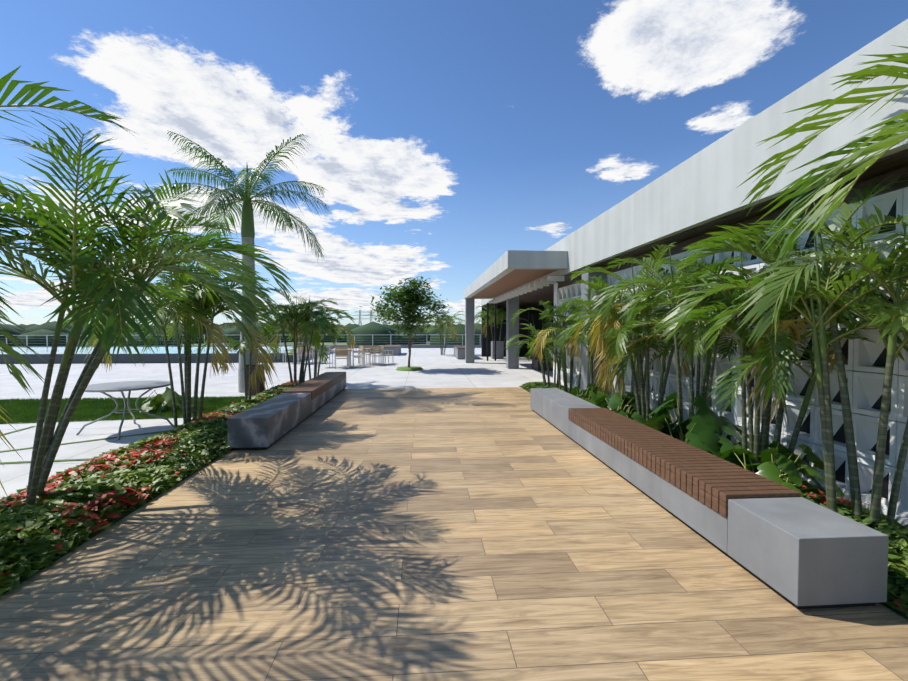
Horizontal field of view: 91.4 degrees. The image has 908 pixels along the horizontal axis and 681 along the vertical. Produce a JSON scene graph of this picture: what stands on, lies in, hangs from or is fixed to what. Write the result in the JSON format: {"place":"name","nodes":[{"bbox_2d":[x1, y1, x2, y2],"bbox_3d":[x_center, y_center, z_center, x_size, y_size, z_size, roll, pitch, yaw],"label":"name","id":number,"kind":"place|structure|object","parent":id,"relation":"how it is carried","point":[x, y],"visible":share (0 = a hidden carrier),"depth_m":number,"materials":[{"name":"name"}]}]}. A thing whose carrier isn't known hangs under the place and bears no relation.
{"place":"outdoors","nodes":[
{"label":"outdoors","id":0,"kind":"place"},
{"bbox_2d":[0,395,251,463],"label":"lawn grass","id":1,"kind":"structure","parent":0,"point":[22,410],"depth_m":8.75,"materials":[{"name":"green plant"}]},
{"bbox_2d":[0,348,552,498],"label":"plaza paving","id":2,"kind":"structure","parent":0,"point":[448,369],"depth_m":13.81,"materials":[{"name":"white concrete"}]},
{"bbox_2d":[0,66,136,496],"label":"areca palm","id":3,"kind":"object","parent":2,"relation":"on","point":[33,89],"visible":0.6,"depth_m":3.19,"materials":[{"name":"green plant"}]},
{"bbox_2d":[76,380,173,439],"bbox_3d":[-5.280,1.093,7.159,1.240,0.752,1.240,0,2,-4],"label":"round garden table","id":4,"kind":"object","parent":2,"relation":"on","point":[121,387],"visible":0.88,"depth_m":7.08,"materials":[{"name":"metal"}]},
{"bbox_2d":[139,387,192,412],"bbox_3d":[-5.684,1.200,8.796,1.080,0.593,1.150,0,2,-4],"label":"shrub","id":5,"kind":"object","parent":2,"relation":"on","point":[162,401],"visible":0.65,"depth_m":8.61,"materials":[{"name":"green plant"}]},
{"bbox_2d":[0,346,333,363],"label":"pool walls","id":6,"kind":"structure","parent":2,"relation":"on","point":[146,358],"depth_m":21.00,"materials":[{"name":"blue tile"}]},
{"bbox_2d":[0,346,313,353],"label":"pool water","id":7,"kind":"structure","parent":6,"relation":"in","point":[44,350],"depth_m":24.49,"materials":[{"name":"teal liquid"}]},
{"bbox_2d":[140,130,331,392],"bbox_3d":[-5.443,-1.996,11.538,4.424,6.689,4.160,-1,2,-29],"label":"royal palm","id":8,"kind":"object","parent":2,"relation":"on","point":[247,225],"visible":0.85,"depth_m":11.41,"materials":[{"name":"green plant"}]},
{"bbox_2d":[0,334,480,347],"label":"railing","id":9,"kind":"object","parent":2,"relation":"on","point":[413,346],"visible":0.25,"depth_m":36.95,"materials":[{"name":"silver metal"}]},
{"bbox_2d":[246,364,264,394],"bbox_3d":[-4.953,0.970,11.039,0.360,0.753,0.360,0,2,-4],"label":"timber litter bin","id":10,"kind":"object","parent":2,"relation":"on","point":[260,388],"visible":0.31,"depth_m":10.87,"materials":[{"name":"brown wood"}]},
{"bbox_2d":[283,345,326,363],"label":"chairs","id":11,"kind":"object","parent":2,"relation":"on","point":[299,349],"visible":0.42,"depth_m":20.66,"materials":[{"name":"brown metal"}]},
{"bbox_2d":[272,315,357,378],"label":"areca palm","id":12,"kind":"object","parent":2,"relation":"on","point":[315,340],"visible":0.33,"depth_m":12.81,"materials":[{"name":"green plant"}]},
{"bbox_2d":[317,347,364,368],"bbox_3d":[-4.786,0.707,18.866,1.768,0.856,1.768,1,2,29],"label":"dining table set","id":13,"kind":"object","parent":2,"relation":"on","point":[341,351],"visible":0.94,"depth_m":18.46,"materials":[{"name":"brown metal"}]},
{"bbox_2d":[349,345,392,365],"bbox_3d":[-3.787,0.666,20.340,1.768,0.856,1.768,0,2,12],"label":"dining table set","id":14,"kind":"object","parent":2,"relation":"on","point":[372,349],"visible":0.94,"depth_m":20.03,"materials":[{"name":"beige metal"}]},
{"bbox_2d":[384,345,400,355],"bbox_3d":[-3.946,0.600,28.250,1.020,0.546,3.020,0,2,-4],"label":"planter box","id":15,"kind":"object","parent":2,"relation":"on","point":[396,349],"visible":0.82,"depth_m":26.78,"materials":[{"name":"concrete"}]},
{"bbox_2d":[360,276,451,366],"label":"plaza tree","id":16,"kind":"object","parent":2,"relation":"on","point":[409,300],"visible":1,"depth_m":17.16,"materials":[{"name":"green plant"}]},
{"bbox_2d":[396,366,422,370],"bbox_3d":[-1.774,1.116,17.687,1.100,0.088,1.100,0,2,-4],"label":"grass patch","id":17,"kind":"object","parent":2,"relation":"on","point":[410,368],"visible":0.98,"depth_m":17.31,"materials":[{"name":"green plant"}]},
{"bbox_2d":[454,346,474,358],"bbox_3d":[0.541,0.654,25.059,0.920,0.616,3.020,0,2,-4],"label":"planter box","id":18,"kind":"object","parent":2,"relation":"on","point":[459,352],"visible":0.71,"depth_m":23.56,"materials":[{"name":"concrete"}]},
{"bbox_2d":[491,341,503,358],"bbox_3d":[2.357,0.514,24.181,0.600,0.946,0.600,0,2,-4],"label":"concrete planter box","id":19,"kind":"object","parent":2,"relation":"on","point":[499,349],"visible":1,"depth_m":23.89,"materials":[{"name":"grey concrete"}]},
{"bbox_2d":[474,304,532,342],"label":"palm tree","id":20,"kind":"object","parent":19,"relation":"in","point":[500,316],"visible":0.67,"depth_m":24.03,"materials":[{"name":"green plant"}]},
{"bbox_2d":[487,303,552,360],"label":"lounge steel posts","id":21,"kind":"object","parent":2,"relation":"on","point":[495,330],"visible":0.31,"depth_m":22.61,"materials":[{"name":"grey metal"}]},
{"bbox_2d":[465,267,606,393],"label":"porch columns","id":22,"kind":"structure","parent":2,"relation":"on","point":[512,308],"depth_m":18.03,"materials":[{"name":"grey concrete"}]},
{"bbox_2d":[464,250,567,298],"bbox_3d":[1.587,-2.066,15.981,1.437,0.410,11.100,0,2,-4],"label":"entrance canopy","id":23,"kind":"object","parent":22,"relation":"on","point":[506,263],"visible":0.79,"depth_m":10.49,"materials":[{"name":"white concrete"}]},
{"bbox_2d":[472,269,556,296],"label":"porch ceiling slats","id":24,"kind":"object","parent":23,"relation":"attached to","point":[513,279],"visible":0.58,"depth_m":13.75,"materials":[{"name":"brown wood"}]},
{"bbox_2d":[489,276,563,302],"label":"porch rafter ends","id":25,"kind":"object","parent":23,"relation":"attached to","point":[536,285],"visible":1,"depth_m":13.62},
{"bbox_2d":[553,283,558,382],"bbox_3d":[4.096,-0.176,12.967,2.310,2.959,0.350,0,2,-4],"label":"pole","id":26,"kind":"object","parent":2,"relation":"on","point":[556,288],"depth_m":12.78,"materials":[{"name":"grey metal"}]},
{"bbox_2d":[481,306,876,356],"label":"building interior walls","id":27,"kind":"structure","parent":2,"relation":"on","point":[536,315],"depth_m":25.95,"materials":[{"name":"grey"}]},
{"bbox_2d":[481,19,907,305],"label":"roof fascia","id":28,"kind":"structure","parent":27,"relation":"on","point":[701,187],"depth_m":4.77,"materials":[{"name":"white metal"}]},
{"bbox_2d":[484,149,907,305],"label":"timber roof soffit","id":29,"kind":"object","parent":28,"relation":"attached to","point":[890,163],"visible":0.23,"depth_m":5.43,"materials":[{"name":"brown wood"}]},
{"bbox_2d":[181,341,429,345],"bbox_3d":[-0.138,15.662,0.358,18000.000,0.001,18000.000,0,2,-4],"label":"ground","id":30,"kind":"structure","parent":0,"point":[325,343],"depth_m":424.10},
{"bbox_2d":[0,321,480,345],"bbox_3d":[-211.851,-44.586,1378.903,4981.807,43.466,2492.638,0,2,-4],"label":"distant tree line","id":31,"kind":"object","parent":30,"relation":"on","point":[379,332],"visible":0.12,"depth_m":404.94,"materials":[{"name":"green plant"}]},
{"bbox_2d":[353,310,385,325],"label":"power pylons","id":32,"kind":"object","parent":30,"relation":"on","point":[360,315],"visible":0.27,"depth_m":689.38,"materials":[{"name":"silver metal"}]},
{"bbox_2d":[424,310,464,354],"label":"areca palm","id":33,"kind":"object","parent":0,"point":[449,321],"depth_m":27.11,"materials":[{"name":"green plant"}]},
{"bbox_2d":[0,387,907,680],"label":"deck walkway","id":34,"kind":"structure","parent":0,"point":[500,533],"depth_m":2.90,"materials":[{"name":"brown wood"}]},
{"bbox_2d":[227,372,345,449],"bbox_3d":[-2.998,1.170,9.077,0.542,0.470,6.200,0,2,-4],"label":"bench","id":35,"kind":"object","parent":34,"relation":"on","point":[265,425],"visible":1,"depth_m":6.83,"materials":[{"name":"concrete"}]},
{"bbox_2d":[530,388,887,608],"bbox_3d":[2.040,1.262,5.776,0.572,0.470,6.400,0,2,-4],"label":"bench","id":36,"kind":"object","parent":34,"relation":"on","point":[793,548],"visible":1,"depth_m":3.16,"materials":[{"name":"concrete"}]},
{"bbox_2d":[0,0,907,325],"label":"sky","id":37,"kind":"structure","parent":0,"point":[447,138],"materials":[{"name":"blue"}]},
{"bbox_2d":[532,349,552,370],"bbox_3d":[4.279,0.794,16.853,2.000,0.796,2.700,0,2,-4],"label":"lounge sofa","id":38,"kind":"object","parent":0,"point":[536,365],"visible":0.19,"depth_m":17.40,"materials":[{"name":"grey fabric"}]},
{"label":"planter soil","id":39,"kind":"structure","parent":0,"visible":0},
{"bbox_2d":[0,115,294,504],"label":"areca palm","id":40,"kind":"object","parent":39,"relation":"on","point":[152,256],"visible":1,"depth_m":3.70,"materials":[{"name":"green plant"}]},
{"bbox_2d":[0,380,306,595],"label":"ground cover","id":41,"kind":"object","parent":39,"relation":"on","point":[71,510],"visible":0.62,"depth_m":4.11,"materials":[{"name":"green plant"}]},
{"bbox_2d":[53,260,279,426],"bbox_3d":[-4.336,0.048,7.321,3.032,2.837,3.364,0,2,-4],"label":"areca palm","id":42,"kind":"object","parent":39,"relation":"on","point":[205,313],"visible":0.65,"depth_m":7.07,"materials":[{"name":"green plant"}]},
{"bbox_2d":[195,318,281,399],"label":"areca palm","id":43,"kind":"object","parent":39,"relation":"on","point":[236,345],"visible":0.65,"depth_m":9.38,"materials":[{"name":"green plant"}]},
{"bbox_2d":[238,287,353,383],"bbox_3d":[-4.268,-0.012,11.825,3.177,2.707,2.865,0,2,-4],"label":"areca palm","id":44,"kind":"object","parent":39,"relation":"on","point":[304,315],"visible":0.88,"depth_m":11.61,"materials":[{"name":"green plant"}]},
{"bbox_2d":[504,308,568,386],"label":"areca palm","id":45,"kind":"object","parent":39,"relation":"on","point":[536,332],"visible":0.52,"depth_m":11.43,"materials":[{"name":"green plant"}]},
{"bbox_2d":[510,297,600,394],"bbox_3d":[2.644,0.147,10.093,2.541,2.480,2.122,0,2,-4],"label":"areca palm","id":46,"kind":"object","parent":39,"relation":"on","point":[559,329],"visible":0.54,"depth_m":10.04,"materials":[{"name":"green plant"}]},
{"bbox_2d":[569,383,610,405],"bbox_3d":[2.681,1.160,8.469,1.002,0.675,1.505,0,2,-4],"label":"philodendron","id":47,"kind":"object","parent":39,"relation":"on","point":[587,394],"visible":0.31,"depth_m":8.57,"materials":[{"name":"green plant"}]},
{"bbox_2d":[553,275,632,399],"bbox_3d":[3.077,0.092,8.677,2.167,2.673,2.202,1,2,22],"label":"areca palm","id":48,"kind":"object","parent":39,"relation":"on","point":[570,304],"visible":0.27,"depth_m":8.62,"materials":[{"name":"green plant"}]},
{"bbox_2d":[565,279,679,413],"bbox_3d":[3.008,0.200,7.591,2.170,2.516,2.404,2,2,44],"label":"areca palm","id":49,"kind":"object","parent":39,"relation":"on","point":[641,333],"visible":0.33,"depth_m":7.28,"materials":[{"name":"green plant"}]},
{"bbox_2d":[595,392,676,423],"bbox_3d":[2.822,1.208,7.009,1.032,0.800,1.713,0,2,-4],"label":"philodendron","id":50,"kind":"object","parent":39,"relation":"on","point":[617,406],"visible":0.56,"depth_m":6.94,"materials":[{"name":"green plant"}]},
{"bbox_2d":[566,242,720,429],"bbox_3d":[2.950,0.094,6.551,2.406,2.785,2.248,0,2,-4],"label":"areca palm","id":51,"kind":"object","parent":39,"relation":"on","point":[643,411],"visible":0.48,"depth_m":6.55,"materials":[{"name":"green plant"}]},
{"bbox_2d":[590,244,791,440],"bbox_3d":[3.011,0.168,5.553,2.441,2.692,2.490,1,2,23],"label":"areca palm","id":52,"kind":"object","parent":39,"relation":"on","point":[704,390],"visible":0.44,"depth_m":5.61,"materials":[{"name":"green plant"}]},
{"bbox_2d":[644,393,757,472],"bbox_3d":[2.918,1.134,5.271,1.051,1.018,2.070,0,2,-4],"label":"philodendron","id":53,"kind":"object","parent":39,"relation":"on","point":[705,424],"visible":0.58,"depth_m":4.95,"materials":[{"name":"green plant"}]},
{"bbox_2d":[521,381,907,619],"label":"ground cover","id":54,"kind":"object","parent":39,"relation":"on","point":[896,532],"visible":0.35,"depth_m":3.13,"materials":[{"name":"green plant"}]},
{"bbox_2d":[649,226,907,476],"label":"areca palm","id":55,"kind":"object","parent":39,"relation":"on","point":[758,442],"visible":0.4,"depth_m":4.33,"materials":[{"name":"green plant"}]},
{"bbox_2d":[719,441,844,503],"bbox_3d":[3.004,1.275,4.117,1.047,0.673,1.364,0,2,-4],"label":"philodendron","id":56,"kind":"object","parent":39,"relation":"on","point":[790,463],"visible":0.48,"depth_m":4.00,"materials":[{"name":"green plant"}]},
{"bbox_2d":[657,173,907,527],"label":"areca palm","id":57,"kind":"object","parent":39,"relation":"on","point":[895,317],"visible":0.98,"depth_m":3.50,"materials":[{"name":"green plant"}]},
{"bbox_2d":[738,45,907,274],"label":"areca palm","id":58,"kind":"object","parent":39,"relation":"on","point":[891,128],"visible":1,"depth_m":2.67,"materials":[{"name":"green plant"}]},
{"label":"hilltop ground","id":59,"kind":"structure","parent":0,"visible":0},
{"bbox_2d":[558,187,907,526],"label":"breeze block wall","id":60,"kind":"structure","parent":59,"relation":"on","point":[865,367],"depth_m":4.20,"materials":[{"name":"grey concrete"}]},
{"bbox_2d":[558,166,907,287],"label":"timber wall beam","id":61,"kind":"structure","parent":60,"relation":"on","point":[680,246],"depth_m":4.88,"materials":[{"name":"brown wood"}]}
]}

